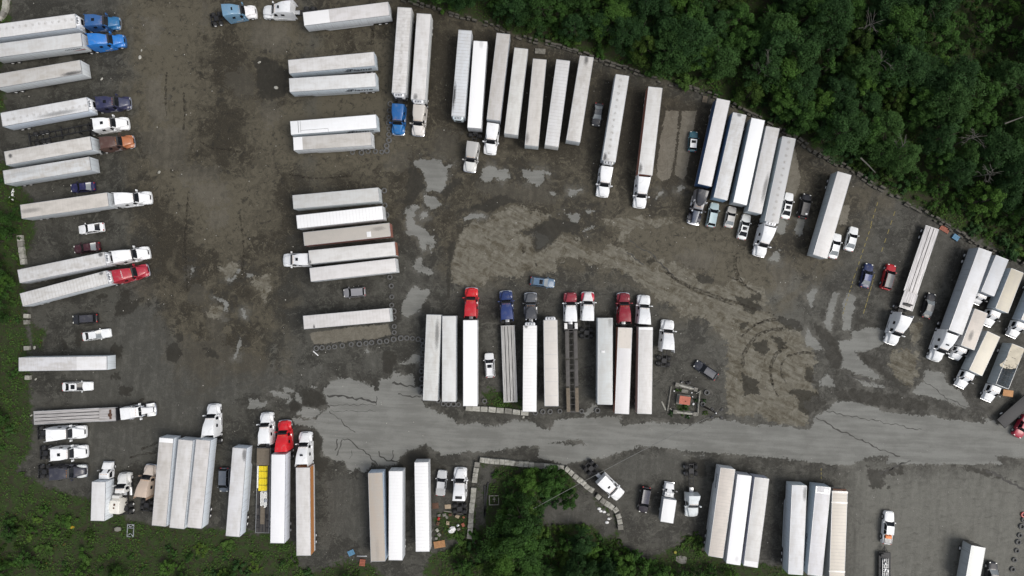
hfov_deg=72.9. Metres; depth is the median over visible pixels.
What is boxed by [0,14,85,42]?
semi trailer
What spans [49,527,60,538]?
shrub
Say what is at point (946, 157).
broadleaf tree
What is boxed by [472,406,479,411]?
concrete block
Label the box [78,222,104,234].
parked car
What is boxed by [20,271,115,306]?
semi trailer
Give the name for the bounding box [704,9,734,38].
dense tree
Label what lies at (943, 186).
young tree
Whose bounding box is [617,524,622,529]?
concrete block
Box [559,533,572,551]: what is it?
young tree
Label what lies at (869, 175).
shrub
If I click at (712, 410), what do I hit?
lamp pole
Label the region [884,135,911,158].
young tree
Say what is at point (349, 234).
semi trailer
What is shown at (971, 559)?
trailer
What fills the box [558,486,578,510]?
young tree
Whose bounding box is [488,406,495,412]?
concrete block
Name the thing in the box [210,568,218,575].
shrub
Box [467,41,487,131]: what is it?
semi trailer
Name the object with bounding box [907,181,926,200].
shrub
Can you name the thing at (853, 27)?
young tree
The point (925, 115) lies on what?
broadleaf tree
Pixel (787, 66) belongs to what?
broadleaf tree
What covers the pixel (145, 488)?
tractor unit
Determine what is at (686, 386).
concrete barrier
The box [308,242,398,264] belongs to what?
semi trailer
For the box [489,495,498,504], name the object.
steel bunk
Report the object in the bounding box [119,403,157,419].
tractor unit
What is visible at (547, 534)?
shrub
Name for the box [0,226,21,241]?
young tree
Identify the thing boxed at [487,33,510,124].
semi trailer
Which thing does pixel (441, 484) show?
pickup truck
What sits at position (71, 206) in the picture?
semi trailer
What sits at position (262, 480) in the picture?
pipe bundle
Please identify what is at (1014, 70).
dense tree
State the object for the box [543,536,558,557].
young tree
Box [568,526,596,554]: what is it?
dense tree
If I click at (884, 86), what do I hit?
broadleaf tree
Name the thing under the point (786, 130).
shrub
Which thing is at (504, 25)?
shrub
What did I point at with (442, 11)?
shrub
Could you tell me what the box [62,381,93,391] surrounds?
parked car
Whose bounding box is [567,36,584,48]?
shrub
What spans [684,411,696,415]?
concrete barrier
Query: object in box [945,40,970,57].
young tree
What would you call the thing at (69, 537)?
shrub
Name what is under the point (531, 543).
broadleaf tree
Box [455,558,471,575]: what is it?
young tree
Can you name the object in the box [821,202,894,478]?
parking lines
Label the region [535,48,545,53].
concrete slab
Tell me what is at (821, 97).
broadleaf tree
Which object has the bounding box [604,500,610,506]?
concrete block
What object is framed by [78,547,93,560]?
shrub
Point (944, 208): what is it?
shrub
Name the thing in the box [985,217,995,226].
shrub
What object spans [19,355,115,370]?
semi trailer
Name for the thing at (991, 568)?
parked car
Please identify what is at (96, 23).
tractor unit
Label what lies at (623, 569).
broadleaf tree
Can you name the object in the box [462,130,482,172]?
tractor unit
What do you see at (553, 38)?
shrub
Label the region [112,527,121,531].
wheelbarrow
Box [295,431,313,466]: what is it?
tractor unit
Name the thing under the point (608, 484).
tractor unit
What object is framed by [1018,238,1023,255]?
shrub
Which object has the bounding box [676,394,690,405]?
garden shed
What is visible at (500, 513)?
broadleaf tree
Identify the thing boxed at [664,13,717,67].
dense tree
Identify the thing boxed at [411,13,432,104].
semi trailer
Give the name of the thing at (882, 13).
dense tree
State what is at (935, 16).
dense tree
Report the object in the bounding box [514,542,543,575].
broadleaf tree
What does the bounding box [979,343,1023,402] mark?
dump truck
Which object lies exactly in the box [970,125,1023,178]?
dense tree
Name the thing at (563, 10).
broadleaf tree
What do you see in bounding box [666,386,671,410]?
concrete curb
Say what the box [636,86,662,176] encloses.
semi trailer
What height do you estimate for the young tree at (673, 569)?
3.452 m
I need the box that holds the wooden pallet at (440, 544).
[433,540,445,548]
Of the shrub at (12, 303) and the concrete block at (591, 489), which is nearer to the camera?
the concrete block at (591, 489)
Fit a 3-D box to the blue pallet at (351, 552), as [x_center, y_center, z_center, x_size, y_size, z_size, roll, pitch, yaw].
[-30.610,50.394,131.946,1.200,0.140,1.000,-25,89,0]
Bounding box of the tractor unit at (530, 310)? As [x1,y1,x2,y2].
[522,292,538,332]
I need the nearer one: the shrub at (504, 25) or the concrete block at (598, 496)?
the concrete block at (598, 496)
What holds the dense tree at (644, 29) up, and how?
on the ground at (218, 330)
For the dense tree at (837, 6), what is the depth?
123.00 m
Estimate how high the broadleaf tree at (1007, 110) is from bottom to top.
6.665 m
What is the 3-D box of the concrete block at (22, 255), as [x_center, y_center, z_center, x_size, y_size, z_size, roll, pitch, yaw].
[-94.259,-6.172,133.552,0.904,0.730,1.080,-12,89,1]
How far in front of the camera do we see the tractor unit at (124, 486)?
131.60 m
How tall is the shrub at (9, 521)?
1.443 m
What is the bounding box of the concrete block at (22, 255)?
[19,253,26,258]
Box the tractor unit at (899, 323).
[882,303,913,344]
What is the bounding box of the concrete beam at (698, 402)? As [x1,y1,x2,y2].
[697,390,700,415]
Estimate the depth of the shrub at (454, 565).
130.39 m
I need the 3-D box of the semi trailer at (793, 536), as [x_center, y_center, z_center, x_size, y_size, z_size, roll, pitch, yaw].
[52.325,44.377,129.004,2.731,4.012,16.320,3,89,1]
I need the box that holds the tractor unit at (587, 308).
[580,292,596,338]
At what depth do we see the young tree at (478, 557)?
128.60 m
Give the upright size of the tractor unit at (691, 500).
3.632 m
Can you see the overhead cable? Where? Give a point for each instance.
(627, 458)
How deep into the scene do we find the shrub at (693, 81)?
132.22 m
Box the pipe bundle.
[258,466,267,490]
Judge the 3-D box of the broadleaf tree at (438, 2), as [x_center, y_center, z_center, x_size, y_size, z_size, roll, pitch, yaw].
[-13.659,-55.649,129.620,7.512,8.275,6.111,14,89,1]
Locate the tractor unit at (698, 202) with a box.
[686,186,708,225]
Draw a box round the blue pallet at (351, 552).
[347,549,354,556]
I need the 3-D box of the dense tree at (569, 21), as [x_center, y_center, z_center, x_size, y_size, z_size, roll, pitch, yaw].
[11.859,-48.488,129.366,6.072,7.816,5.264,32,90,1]
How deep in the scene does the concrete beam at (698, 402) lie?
131.27 m
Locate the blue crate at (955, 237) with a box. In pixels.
[951,234,959,240]
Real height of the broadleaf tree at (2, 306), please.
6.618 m
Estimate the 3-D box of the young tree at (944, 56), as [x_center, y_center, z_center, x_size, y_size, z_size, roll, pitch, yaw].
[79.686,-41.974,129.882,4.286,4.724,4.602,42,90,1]
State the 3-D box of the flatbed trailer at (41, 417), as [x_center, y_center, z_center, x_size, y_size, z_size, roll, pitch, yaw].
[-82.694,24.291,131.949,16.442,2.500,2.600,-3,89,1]
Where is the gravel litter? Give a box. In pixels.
[33,3,1023,574]
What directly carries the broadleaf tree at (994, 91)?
on the ground at (218, 330)
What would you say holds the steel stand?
on the ground at (218, 330)
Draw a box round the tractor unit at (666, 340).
[656,319,676,367]
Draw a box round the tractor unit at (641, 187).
[632,172,650,208]
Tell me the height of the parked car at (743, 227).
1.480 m
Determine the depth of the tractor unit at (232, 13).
132.31 m
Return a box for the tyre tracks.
[125,27,814,457]
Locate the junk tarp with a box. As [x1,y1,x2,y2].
[448,526,455,532]
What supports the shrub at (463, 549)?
on the ground at (218, 330)
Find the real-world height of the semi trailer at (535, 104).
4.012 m
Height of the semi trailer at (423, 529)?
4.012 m
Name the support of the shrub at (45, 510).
on the ground at (218, 330)
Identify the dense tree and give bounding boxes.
[443,0,476,11]
[493,0,533,26]
[557,0,587,7]
[557,12,588,41]
[559,551,596,575]
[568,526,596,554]
[578,8,611,39]
[586,560,603,575]
[596,557,622,575]
[607,16,642,56]
[627,0,664,26]
[628,16,652,43]
[647,0,678,21]
[647,15,680,44]
[647,29,697,79]
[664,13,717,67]
[696,38,742,79]
[697,0,716,16]
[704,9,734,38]
[741,52,782,93]
[752,29,799,72]
[753,10,802,56]
[774,0,807,17]
[782,21,827,60]
[782,33,820,72]
[782,69,818,111]
[801,61,821,86]
[802,0,854,51]
[817,106,870,164]
[818,73,858,109]
[821,31,847,63]
[823,97,859,128]
[840,50,883,91]
[852,89,882,117]
[856,136,900,167]
[859,0,899,36]
[866,0,914,22]
[868,107,904,147]
[870,42,932,96]
[871,136,921,180]
[873,32,918,71]
[893,27,926,52]
[906,50,940,85]
[907,64,950,101]
[908,0,954,30]
[910,77,973,126]
[916,121,962,161]
[924,0,962,18]
[928,105,962,140]
[931,55,981,107]
[933,153,976,191]
[945,76,987,112]
[950,139,980,172]
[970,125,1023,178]
[976,174,1021,212]
[985,58,1023,95]
[991,147,1023,199]
[1000,117,1023,155]
[1014,29,1023,50]
[1016,203,1023,232]
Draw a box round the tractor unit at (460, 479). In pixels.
[451,467,467,514]
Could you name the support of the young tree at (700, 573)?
on the ground at (218, 330)
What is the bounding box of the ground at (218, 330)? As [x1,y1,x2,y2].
[0,0,1023,575]
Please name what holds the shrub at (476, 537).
on the ground at (218, 330)
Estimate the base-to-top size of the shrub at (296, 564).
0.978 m
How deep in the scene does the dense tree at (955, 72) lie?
122.88 m
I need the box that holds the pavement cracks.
[316,239,1023,490]
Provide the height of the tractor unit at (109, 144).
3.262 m
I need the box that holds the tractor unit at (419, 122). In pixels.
[410,97,428,136]
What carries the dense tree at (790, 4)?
on the ground at (218, 330)
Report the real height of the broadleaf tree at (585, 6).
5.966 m
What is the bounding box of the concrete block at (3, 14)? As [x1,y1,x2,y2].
[0,10,7,17]
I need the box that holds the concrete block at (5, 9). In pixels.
[1,6,9,12]
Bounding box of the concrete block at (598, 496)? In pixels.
[595,493,601,499]
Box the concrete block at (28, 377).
[25,375,31,379]
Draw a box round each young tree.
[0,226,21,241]
[0,522,16,542]
[12,550,34,566]
[75,565,90,575]
[158,560,177,574]
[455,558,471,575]
[469,546,486,563]
[487,0,508,14]
[501,484,520,506]
[539,557,556,575]
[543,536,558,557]
[551,465,569,490]
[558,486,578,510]
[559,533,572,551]
[586,539,601,558]
[598,547,616,561]
[626,548,642,563]
[635,557,654,575]
[660,564,675,575]
[672,563,688,575]
[688,565,705,575]
[704,564,716,575]
[723,67,736,82]
[724,570,738,575]
[750,16,762,31]
[757,2,780,19]
[820,56,841,81]
[836,17,857,37]
[857,39,885,59]
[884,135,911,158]
[905,169,927,187]
[925,178,950,196]
[930,53,949,69]
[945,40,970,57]
[950,12,968,30]
[953,186,970,201]
[958,58,980,73]
[959,0,982,10]
[963,23,994,49]
[965,160,987,179]
[975,8,993,25]
[975,63,991,81]
[979,109,1001,132]
[981,52,1001,64]
[987,0,1002,5]
[990,12,1011,37]
[990,206,1020,228]
[997,85,1018,103]
[999,28,1023,56]
[1003,0,1021,19]
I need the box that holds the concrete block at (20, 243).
[17,241,24,246]
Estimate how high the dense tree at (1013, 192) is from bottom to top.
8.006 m
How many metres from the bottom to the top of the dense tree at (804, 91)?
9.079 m
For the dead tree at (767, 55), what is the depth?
123.56 m
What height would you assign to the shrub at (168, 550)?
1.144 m
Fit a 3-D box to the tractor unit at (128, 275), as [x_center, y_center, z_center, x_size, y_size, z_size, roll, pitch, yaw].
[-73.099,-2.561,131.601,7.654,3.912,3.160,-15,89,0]
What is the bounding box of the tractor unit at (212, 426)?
[201,403,222,443]
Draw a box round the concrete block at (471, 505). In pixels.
[469,503,474,508]
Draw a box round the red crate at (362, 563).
[359,559,365,565]
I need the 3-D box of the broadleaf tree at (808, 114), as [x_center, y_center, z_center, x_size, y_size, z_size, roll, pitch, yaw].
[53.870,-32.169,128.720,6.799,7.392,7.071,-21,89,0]
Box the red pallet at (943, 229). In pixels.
[939,225,948,233]
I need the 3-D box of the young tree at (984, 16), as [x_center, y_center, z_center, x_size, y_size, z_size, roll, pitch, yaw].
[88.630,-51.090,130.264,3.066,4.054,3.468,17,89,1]
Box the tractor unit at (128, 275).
[111,264,151,285]
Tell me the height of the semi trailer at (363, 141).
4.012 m
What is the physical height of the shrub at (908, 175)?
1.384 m
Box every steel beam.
[483,482,488,516]
[484,485,485,515]
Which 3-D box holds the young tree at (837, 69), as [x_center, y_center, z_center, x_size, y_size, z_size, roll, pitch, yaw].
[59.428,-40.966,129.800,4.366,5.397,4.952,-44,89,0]
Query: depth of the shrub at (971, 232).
130.95 m
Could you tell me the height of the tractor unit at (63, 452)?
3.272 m
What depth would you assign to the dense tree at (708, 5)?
127.26 m
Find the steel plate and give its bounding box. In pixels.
[432,503,438,508]
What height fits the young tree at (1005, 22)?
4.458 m
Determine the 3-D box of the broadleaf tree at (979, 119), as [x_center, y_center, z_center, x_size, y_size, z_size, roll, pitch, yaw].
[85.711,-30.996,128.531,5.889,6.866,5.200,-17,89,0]
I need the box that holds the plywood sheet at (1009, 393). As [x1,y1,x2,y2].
[1003,389,1013,396]
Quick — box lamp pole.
[703,406,723,418]
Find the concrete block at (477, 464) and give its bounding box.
[474,461,479,466]
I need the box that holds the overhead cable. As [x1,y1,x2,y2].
[533,414,714,508]
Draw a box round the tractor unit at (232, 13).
[210,2,257,26]
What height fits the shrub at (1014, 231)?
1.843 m
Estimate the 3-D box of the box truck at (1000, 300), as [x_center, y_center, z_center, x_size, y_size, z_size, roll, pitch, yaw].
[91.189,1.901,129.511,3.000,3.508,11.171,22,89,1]
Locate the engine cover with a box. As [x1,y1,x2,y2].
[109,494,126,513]
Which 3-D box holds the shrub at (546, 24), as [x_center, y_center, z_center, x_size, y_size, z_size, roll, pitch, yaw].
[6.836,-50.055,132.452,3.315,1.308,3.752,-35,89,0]
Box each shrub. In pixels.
[2,512,15,524]
[3,282,14,292]
[3,554,17,566]
[5,424,15,436]
[6,196,19,206]
[6,367,18,378]
[7,298,16,307]
[10,253,17,259]
[10,519,25,534]
[11,215,20,226]
[13,541,22,549]
[26,526,37,536]
[26,533,32,542]
[32,517,42,523]
[33,544,42,553]
[39,559,48,570]
[40,505,49,516]
[42,530,47,538]
[43,542,53,556]
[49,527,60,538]
[55,514,63,523]
[60,567,70,575]
[64,515,78,528]
[64,530,73,539]
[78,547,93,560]
[81,556,91,568]
[84,529,94,544]
[106,551,112,559]
[106,563,117,572]
[126,552,133,559]
[164,544,171,552]
[168,549,176,558]
[177,561,184,571]
[184,553,197,562]
[193,541,207,557]
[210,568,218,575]
[217,568,228,575]
[220,539,234,549]
[232,560,246,573]
[243,568,251,575]
[249,560,262,572]
[287,554,298,567]
[303,567,313,575]
[440,2,451,13]
[450,544,459,556]
[451,555,465,567]
[455,532,466,545]
[461,544,472,557]
[464,539,476,550]
[468,530,481,546]
[476,563,483,570]
[488,526,503,541]
[491,471,501,478]
[492,13,503,23]
[502,17,513,30]
[526,20,535,32]
[527,504,534,514]
[530,497,543,515]
[534,28,545,37]
[537,492,554,506]
[537,526,550,538]
[541,17,555,38]
[546,31,555,45]
[548,495,558,509]
[552,524,566,534]
[554,22,563,40]
[554,549,566,560]
[559,29,575,45]
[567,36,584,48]
[579,542,590,560]
[581,522,590,533]
[596,42,606,59]
[596,534,603,542]
[597,32,609,50]
[597,550,602,562]
[613,539,622,546]
[620,46,632,63]
[620,546,629,556]
[640,63,661,76]
[675,72,689,91]
[687,76,698,85]
[699,72,711,84]
[706,78,718,87]
[712,86,722,96]
[750,97,763,112]
[760,99,767,107]
[765,110,780,122]
[778,120,801,134]
[786,112,803,127]
[840,145,861,165]
[848,157,858,169]
[856,156,875,173]
[863,169,879,183]
[879,167,891,183]
[888,169,904,186]
[893,177,911,194]
[906,169,918,181]
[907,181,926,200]
[924,200,938,209]
[930,184,938,197]
[931,207,942,216]
[941,204,948,212]
[947,192,960,214]
[960,202,966,210]
[963,221,977,236]
[965,208,981,219]
[970,222,987,234]
[973,213,981,224]
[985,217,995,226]
[985,228,997,239]
[994,231,1010,245]
[998,241,1019,261]
[1008,233,1014,244]
[1012,221,1023,235]
[1014,247,1023,257]
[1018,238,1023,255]
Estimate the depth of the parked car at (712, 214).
131.18 m
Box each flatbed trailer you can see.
[33,407,119,424]
[501,325,516,401]
[899,225,938,310]
[997,395,1023,427]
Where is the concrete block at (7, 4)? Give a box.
[2,2,9,7]
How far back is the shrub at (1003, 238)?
130.59 m
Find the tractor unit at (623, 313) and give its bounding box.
[616,292,632,326]
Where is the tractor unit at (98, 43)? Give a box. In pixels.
[85,31,126,53]
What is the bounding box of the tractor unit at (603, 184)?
[596,159,612,197]
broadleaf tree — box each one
[0,262,5,278]
[0,273,15,295]
[0,292,9,322]
[0,564,12,575]
[108,566,128,575]
[431,0,453,3]
[480,519,546,570]
[486,536,515,575]
[495,509,520,533]
[496,491,545,539]
[511,565,525,575]
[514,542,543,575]
[515,466,543,496]
[518,0,561,31]
[532,464,566,499]
[547,1,573,27]
[569,0,599,22]
[589,0,636,42]
[605,0,641,15]
[609,550,634,575]
[617,564,635,575]
[623,561,647,575]
[648,559,669,575]
[666,0,703,13]
[668,0,710,35]
[686,42,717,74]
[712,27,741,63]
[721,2,757,38]
[727,22,769,59]
[755,51,803,104]
[769,88,801,121]
[782,12,800,33]
[782,96,821,135]
[784,0,831,40]
[804,87,837,121]
[808,106,841,141]
[832,0,866,22]
[845,74,877,103]
[847,112,887,153]
[864,61,899,96]
[874,1,920,50]
[893,2,927,37]
[895,83,935,119]
[900,103,936,134]
[919,17,960,54]
[925,146,954,173]
[946,114,974,140]
[962,107,993,134]
[966,71,1006,116]
[966,180,1007,217]
[991,137,1023,165]
[998,96,1023,129]
[1006,186,1023,208]
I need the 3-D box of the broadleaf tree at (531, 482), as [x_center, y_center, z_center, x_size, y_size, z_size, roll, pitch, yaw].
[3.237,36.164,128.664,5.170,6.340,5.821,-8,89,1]
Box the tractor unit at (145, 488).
[133,463,156,511]
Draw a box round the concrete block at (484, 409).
[480,406,487,411]
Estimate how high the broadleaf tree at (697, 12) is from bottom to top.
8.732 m
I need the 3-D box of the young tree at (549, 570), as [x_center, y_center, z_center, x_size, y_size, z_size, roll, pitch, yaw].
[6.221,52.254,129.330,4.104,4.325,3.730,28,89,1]
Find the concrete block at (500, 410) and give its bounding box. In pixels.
[496,407,503,412]
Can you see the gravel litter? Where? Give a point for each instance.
(455, 273)
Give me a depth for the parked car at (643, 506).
130.17 m
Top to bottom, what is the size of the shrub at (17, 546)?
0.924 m
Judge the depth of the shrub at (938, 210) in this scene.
131.24 m
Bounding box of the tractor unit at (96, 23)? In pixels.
[83,13,122,32]
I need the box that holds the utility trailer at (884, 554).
[877,546,890,575]
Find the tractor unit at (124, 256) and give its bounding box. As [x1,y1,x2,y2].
[109,246,150,266]
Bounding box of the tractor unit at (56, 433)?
[37,425,87,441]
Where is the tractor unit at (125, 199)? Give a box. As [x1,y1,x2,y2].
[113,189,152,208]
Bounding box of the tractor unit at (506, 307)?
[498,290,514,325]
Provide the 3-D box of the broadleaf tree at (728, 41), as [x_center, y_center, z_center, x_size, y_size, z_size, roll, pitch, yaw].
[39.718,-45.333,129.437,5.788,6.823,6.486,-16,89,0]
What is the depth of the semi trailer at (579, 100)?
129.02 m
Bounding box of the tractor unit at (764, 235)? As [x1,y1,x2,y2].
[751,216,776,257]
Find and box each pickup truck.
[435,469,447,495]
[879,510,895,544]
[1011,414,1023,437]
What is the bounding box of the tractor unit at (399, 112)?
[389,97,407,135]
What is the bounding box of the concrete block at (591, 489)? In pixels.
[588,486,594,492]
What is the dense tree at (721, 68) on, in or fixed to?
on the ground at (218, 330)
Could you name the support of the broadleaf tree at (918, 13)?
on the ground at (218, 330)
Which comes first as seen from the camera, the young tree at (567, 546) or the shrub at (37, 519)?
the young tree at (567, 546)
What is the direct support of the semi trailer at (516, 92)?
on the ground at (218, 330)
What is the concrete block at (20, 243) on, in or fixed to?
on the ground at (218, 330)
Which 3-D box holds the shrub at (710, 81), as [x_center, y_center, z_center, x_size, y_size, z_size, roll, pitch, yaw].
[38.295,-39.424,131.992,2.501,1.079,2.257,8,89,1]
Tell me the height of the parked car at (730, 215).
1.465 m
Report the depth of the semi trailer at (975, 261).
127.45 m
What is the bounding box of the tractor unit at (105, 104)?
[94,94,132,113]
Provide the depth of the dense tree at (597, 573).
126.09 m
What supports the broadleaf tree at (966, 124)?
on the ground at (218, 330)
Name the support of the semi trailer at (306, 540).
on the ground at (218, 330)
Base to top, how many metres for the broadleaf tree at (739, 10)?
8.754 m
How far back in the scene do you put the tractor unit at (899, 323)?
129.37 m
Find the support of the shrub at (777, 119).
on the ground at (218, 330)
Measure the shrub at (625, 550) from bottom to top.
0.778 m
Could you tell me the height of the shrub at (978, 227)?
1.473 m
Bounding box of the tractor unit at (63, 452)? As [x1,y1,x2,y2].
[40,444,88,461]
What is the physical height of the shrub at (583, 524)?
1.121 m
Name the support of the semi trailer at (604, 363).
on the ground at (218, 330)
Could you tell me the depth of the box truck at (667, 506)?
128.41 m
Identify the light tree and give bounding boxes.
[480,558,514,575]
[628,33,657,68]
[705,0,740,22]
[735,79,764,105]
[835,42,861,68]
[842,19,874,56]
[880,90,905,112]
[887,78,916,105]
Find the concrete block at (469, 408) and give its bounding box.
[466,406,472,410]
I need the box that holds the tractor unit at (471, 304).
[462,287,478,319]
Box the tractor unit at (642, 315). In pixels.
[634,295,652,334]
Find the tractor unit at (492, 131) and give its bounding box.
[482,122,499,154]
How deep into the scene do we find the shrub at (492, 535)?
130.50 m
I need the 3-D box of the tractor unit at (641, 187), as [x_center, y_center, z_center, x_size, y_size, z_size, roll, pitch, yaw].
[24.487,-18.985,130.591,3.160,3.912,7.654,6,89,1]
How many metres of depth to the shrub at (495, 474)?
131.24 m
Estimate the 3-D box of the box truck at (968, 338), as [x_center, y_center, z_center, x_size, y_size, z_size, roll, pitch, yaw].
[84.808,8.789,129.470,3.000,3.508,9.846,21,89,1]
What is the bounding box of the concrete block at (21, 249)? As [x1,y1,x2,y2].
[18,247,25,252]
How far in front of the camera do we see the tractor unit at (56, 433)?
131.12 m
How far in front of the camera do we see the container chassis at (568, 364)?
130.85 m
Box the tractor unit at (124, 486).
[112,472,134,514]
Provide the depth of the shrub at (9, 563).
131.75 m
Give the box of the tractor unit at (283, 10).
[263,0,316,19]
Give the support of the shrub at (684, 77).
on the ground at (218, 330)
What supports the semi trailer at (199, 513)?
on the ground at (218, 330)
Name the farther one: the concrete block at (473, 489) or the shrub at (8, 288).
the shrub at (8, 288)
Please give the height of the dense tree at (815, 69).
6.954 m
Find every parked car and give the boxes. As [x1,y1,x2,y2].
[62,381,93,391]
[71,182,95,192]
[73,313,98,324]
[74,242,101,253]
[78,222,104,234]
[82,328,111,340]
[217,467,230,491]
[343,287,365,298]
[483,353,495,377]
[530,276,554,288]
[591,103,603,126]
[637,486,650,512]
[687,131,698,151]
[693,360,718,380]
[705,202,718,227]
[723,206,736,227]
[736,214,751,239]
[780,192,794,219]
[796,193,812,218]
[828,233,841,258]
[843,226,858,251]
[859,263,874,287]
[879,264,896,289]
[920,292,936,318]
[984,561,999,575]
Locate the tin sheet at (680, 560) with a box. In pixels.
[676,556,686,563]
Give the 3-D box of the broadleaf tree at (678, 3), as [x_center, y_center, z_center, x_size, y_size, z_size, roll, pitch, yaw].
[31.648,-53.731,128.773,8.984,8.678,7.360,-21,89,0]
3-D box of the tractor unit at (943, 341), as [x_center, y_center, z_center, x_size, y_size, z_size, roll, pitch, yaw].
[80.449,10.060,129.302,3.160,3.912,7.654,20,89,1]
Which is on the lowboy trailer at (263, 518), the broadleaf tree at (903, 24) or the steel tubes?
the steel tubes
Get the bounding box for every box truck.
[91,461,115,520]
[658,481,676,522]
[947,309,987,360]
[953,331,999,388]
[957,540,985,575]
[974,255,1008,305]
[984,268,1023,327]
[1004,285,1023,338]
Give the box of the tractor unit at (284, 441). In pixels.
[274,419,293,459]
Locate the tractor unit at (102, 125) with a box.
[88,114,130,135]
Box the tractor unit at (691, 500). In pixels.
[683,463,701,516]
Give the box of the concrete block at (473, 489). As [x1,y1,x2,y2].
[471,487,475,492]
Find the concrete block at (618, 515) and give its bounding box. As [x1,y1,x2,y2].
[615,512,621,518]
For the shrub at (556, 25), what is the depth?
131.71 m
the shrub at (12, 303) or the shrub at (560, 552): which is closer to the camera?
the shrub at (560, 552)
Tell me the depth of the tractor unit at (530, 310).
130.29 m
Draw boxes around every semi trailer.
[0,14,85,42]
[0,33,91,63]
[0,60,90,92]
[0,97,97,130]
[3,157,99,186]
[4,136,100,167]
[17,252,114,283]
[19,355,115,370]
[20,192,117,220]
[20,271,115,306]
[152,435,180,526]
[169,436,197,528]
[187,437,216,528]
[226,444,252,536]
[270,451,291,542]
[288,52,378,77]
[289,73,379,96]
[290,114,380,136]
[292,188,382,210]
[293,132,375,153]
[296,206,386,229]
[296,464,316,555]
[303,2,392,31]
[303,223,393,246]
[303,308,393,328]
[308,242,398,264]
[309,258,399,281]
[368,469,388,561]
[389,467,405,559]
[392,7,413,98]
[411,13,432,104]
[414,459,431,551]
[423,314,442,400]
[442,316,457,401]
[451,30,472,121]
[463,320,478,405]
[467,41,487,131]
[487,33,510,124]
[504,47,527,138]
[523,322,536,411]
[525,59,546,149]
[543,316,558,405]
[544,59,569,149]
[565,55,593,145]
[595,318,612,404]
[600,74,628,166]
[612,327,631,413]
[634,327,652,413]
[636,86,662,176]
[694,98,729,188]
[704,464,734,557]
[710,112,745,201]
[722,471,751,564]
[729,118,764,206]
[741,473,768,567]
[743,126,779,215]
[760,136,795,226]
[781,481,806,574]
[803,482,830,575]
[807,171,851,258]
[823,487,847,575]
[940,247,991,334]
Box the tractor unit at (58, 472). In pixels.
[38,464,88,480]
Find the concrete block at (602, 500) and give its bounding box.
[599,497,605,504]
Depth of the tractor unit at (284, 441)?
130.24 m
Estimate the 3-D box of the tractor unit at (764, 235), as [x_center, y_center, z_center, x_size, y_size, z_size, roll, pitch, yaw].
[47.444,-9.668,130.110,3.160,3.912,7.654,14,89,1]
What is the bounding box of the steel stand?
[127,524,133,536]
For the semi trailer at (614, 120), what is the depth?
128.87 m
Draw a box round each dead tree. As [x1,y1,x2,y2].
[757,48,778,76]
[858,7,882,32]
[873,50,894,74]
[895,133,909,152]
[952,128,987,146]
[963,163,1001,182]
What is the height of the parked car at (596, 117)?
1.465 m
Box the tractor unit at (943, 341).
[926,320,959,361]
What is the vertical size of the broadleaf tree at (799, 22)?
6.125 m
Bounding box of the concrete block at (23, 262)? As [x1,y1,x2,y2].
[20,259,27,264]
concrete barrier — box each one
[673,409,683,413]
[674,382,697,391]
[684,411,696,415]
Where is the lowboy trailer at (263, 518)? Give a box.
[255,447,270,532]
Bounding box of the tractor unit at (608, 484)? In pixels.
[582,458,623,499]
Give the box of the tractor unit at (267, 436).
[256,412,275,451]
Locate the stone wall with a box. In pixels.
[401,0,1023,265]
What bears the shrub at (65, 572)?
on the ground at (218, 330)
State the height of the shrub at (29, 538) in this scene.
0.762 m
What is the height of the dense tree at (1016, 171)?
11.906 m
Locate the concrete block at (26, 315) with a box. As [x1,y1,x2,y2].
[23,314,30,317]
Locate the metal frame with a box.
[882,558,888,575]
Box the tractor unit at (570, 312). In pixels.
[562,292,578,332]
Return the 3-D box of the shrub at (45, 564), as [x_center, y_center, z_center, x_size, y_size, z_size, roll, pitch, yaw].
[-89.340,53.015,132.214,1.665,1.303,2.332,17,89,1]
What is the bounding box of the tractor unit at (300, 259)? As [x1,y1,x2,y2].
[283,251,323,267]
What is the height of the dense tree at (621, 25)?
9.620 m
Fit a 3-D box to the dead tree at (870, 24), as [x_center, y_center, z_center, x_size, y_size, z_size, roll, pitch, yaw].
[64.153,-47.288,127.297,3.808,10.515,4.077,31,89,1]
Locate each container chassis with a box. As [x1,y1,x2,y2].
[28,120,93,145]
[564,323,578,411]
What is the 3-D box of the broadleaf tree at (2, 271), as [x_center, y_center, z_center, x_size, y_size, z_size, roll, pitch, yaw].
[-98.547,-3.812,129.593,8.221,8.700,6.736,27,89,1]
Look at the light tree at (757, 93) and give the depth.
128.98 m
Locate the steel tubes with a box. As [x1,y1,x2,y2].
[257,466,267,507]
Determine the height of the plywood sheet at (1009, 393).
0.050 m
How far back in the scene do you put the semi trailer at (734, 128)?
128.47 m
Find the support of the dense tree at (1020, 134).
on the ground at (218, 330)
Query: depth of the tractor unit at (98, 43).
132.11 m
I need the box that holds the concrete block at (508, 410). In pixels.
[504,408,511,413]
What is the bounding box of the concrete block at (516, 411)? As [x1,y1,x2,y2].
[513,409,519,414]
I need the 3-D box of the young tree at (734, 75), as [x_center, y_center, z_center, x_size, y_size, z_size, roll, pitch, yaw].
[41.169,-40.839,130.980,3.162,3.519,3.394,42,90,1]
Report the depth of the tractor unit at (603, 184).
130.17 m
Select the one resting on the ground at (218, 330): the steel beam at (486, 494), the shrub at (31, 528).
the steel beam at (486, 494)
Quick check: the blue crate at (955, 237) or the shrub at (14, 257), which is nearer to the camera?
the blue crate at (955, 237)
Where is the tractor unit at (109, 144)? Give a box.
[97,133,136,154]
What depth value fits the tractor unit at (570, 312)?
130.02 m
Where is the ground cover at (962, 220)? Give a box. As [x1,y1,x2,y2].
[0,0,1023,575]

